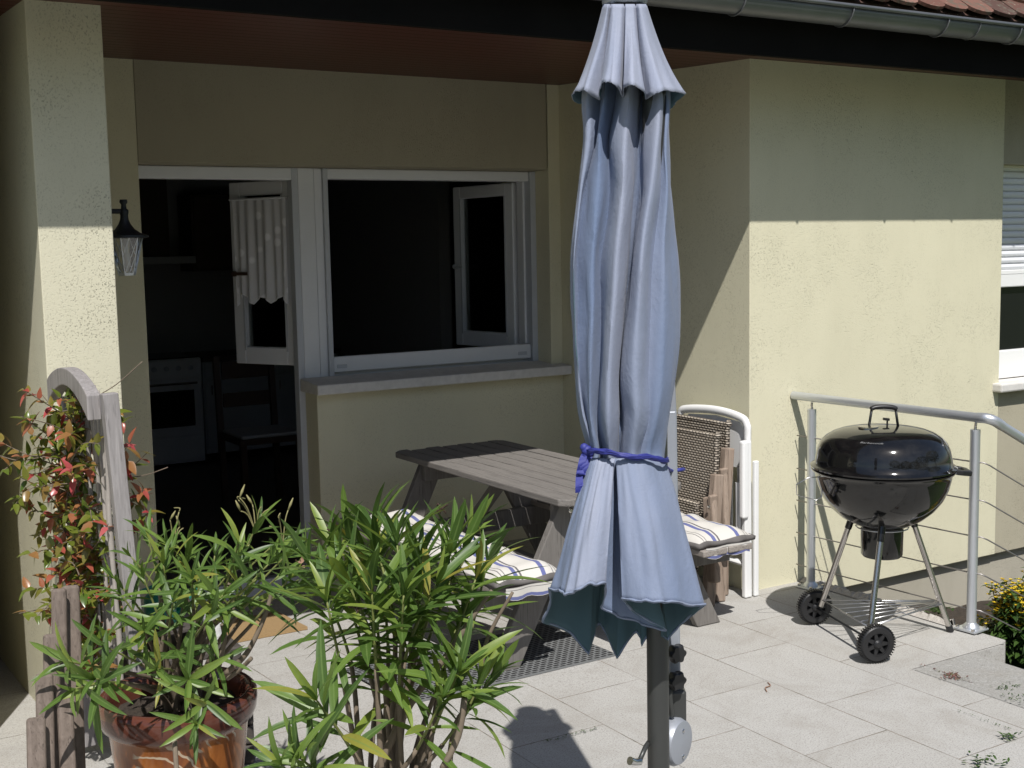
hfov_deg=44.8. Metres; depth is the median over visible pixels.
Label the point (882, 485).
kettle grill
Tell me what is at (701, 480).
folded wicker chair
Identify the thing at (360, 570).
bushy oleander
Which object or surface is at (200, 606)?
terrace base
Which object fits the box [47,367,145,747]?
arched trellis
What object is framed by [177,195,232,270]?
wall cabinet
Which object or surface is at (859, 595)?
rough terrace lip
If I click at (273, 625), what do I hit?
doormat
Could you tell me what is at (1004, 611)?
loosestrife
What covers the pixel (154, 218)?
range hood
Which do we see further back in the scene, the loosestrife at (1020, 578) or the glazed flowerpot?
the loosestrife at (1020, 578)
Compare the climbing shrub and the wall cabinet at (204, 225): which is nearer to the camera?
the climbing shrub
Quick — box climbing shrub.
[0,362,167,680]
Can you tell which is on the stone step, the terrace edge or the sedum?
the sedum
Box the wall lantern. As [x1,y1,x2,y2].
[112,199,148,275]
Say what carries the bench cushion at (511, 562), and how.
on the picnic table
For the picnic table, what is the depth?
5.73 m
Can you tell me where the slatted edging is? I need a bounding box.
[26,585,85,767]
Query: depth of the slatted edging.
3.21 m
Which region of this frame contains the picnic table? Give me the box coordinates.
[332,440,751,673]
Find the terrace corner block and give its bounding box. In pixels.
[952,625,1005,662]
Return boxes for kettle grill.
[796,404,971,663]
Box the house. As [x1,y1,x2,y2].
[0,0,1023,735]
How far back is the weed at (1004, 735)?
4.23 m
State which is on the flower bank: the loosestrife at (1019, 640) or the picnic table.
the loosestrife at (1019, 640)
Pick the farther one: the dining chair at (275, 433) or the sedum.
the dining chair at (275, 433)
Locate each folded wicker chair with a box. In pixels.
[677,414,733,601]
[677,427,723,606]
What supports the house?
on the side ground
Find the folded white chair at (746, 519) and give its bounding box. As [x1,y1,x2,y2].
[677,404,758,597]
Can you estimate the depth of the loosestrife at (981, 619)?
5.71 m
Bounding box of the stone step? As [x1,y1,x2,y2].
[915,653,1023,708]
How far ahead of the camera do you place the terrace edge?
5.19 m
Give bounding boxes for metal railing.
[790,391,1023,633]
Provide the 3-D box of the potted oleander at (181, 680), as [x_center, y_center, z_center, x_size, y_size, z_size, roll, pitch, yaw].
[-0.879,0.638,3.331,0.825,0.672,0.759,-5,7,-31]
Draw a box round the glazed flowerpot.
[99,667,257,767]
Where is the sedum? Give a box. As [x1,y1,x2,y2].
[940,669,967,680]
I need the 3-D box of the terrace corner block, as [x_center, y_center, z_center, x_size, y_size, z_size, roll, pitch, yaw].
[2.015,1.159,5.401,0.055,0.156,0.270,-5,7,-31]
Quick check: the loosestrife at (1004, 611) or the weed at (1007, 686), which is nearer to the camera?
the weed at (1007, 686)
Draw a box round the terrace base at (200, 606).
[179,574,953,669]
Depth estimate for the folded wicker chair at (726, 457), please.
5.91 m
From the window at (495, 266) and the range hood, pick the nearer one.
the window at (495, 266)
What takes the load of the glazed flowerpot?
on the terrace at (831, 697)
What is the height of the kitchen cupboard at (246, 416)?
0.820 m
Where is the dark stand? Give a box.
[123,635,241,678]
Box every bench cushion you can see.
[357,509,555,600]
[537,500,755,558]
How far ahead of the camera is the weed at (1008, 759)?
4.03 m
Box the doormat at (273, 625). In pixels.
[197,611,307,642]
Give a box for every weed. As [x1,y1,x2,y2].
[926,605,953,613]
[963,751,1009,767]
[989,681,1019,689]
[997,731,1017,740]
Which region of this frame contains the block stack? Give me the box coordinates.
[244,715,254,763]
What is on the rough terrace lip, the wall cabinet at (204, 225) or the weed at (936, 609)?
the weed at (936, 609)
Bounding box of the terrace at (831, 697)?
[0,538,1023,767]
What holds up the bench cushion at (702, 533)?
on the picnic table
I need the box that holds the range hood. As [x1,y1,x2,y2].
[139,179,195,263]
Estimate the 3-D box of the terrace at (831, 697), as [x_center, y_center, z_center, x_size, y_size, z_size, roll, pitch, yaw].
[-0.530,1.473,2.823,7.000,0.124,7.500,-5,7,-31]
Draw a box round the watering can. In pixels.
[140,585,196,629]
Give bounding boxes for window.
[229,168,571,395]
[992,165,1023,392]
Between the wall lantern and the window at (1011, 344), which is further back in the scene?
the window at (1011, 344)
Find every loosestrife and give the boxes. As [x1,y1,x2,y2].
[977,609,996,633]
[981,577,1023,668]
[987,585,1023,668]
[1014,567,1023,598]
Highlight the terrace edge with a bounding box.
[912,644,1003,670]
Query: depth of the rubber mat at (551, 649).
5.17 m
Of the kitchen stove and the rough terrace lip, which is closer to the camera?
the rough terrace lip
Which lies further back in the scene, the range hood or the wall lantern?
the range hood
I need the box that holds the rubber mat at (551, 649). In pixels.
[346,623,614,701]
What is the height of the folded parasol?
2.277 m
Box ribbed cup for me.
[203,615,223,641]
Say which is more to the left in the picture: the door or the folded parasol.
the door
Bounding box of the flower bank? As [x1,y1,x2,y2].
[908,595,1023,632]
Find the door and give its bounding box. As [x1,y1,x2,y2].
[193,197,232,268]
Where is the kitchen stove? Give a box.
[148,352,204,465]
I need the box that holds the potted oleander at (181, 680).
[29,484,327,767]
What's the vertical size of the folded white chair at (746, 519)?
0.903 m
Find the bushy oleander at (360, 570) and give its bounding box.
[243,481,548,767]
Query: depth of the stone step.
4.84 m
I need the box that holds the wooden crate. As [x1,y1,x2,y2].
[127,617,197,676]
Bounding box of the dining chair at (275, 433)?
[212,356,299,514]
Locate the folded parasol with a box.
[541,0,705,767]
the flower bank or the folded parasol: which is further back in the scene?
the flower bank
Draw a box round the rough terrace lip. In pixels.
[799,577,955,624]

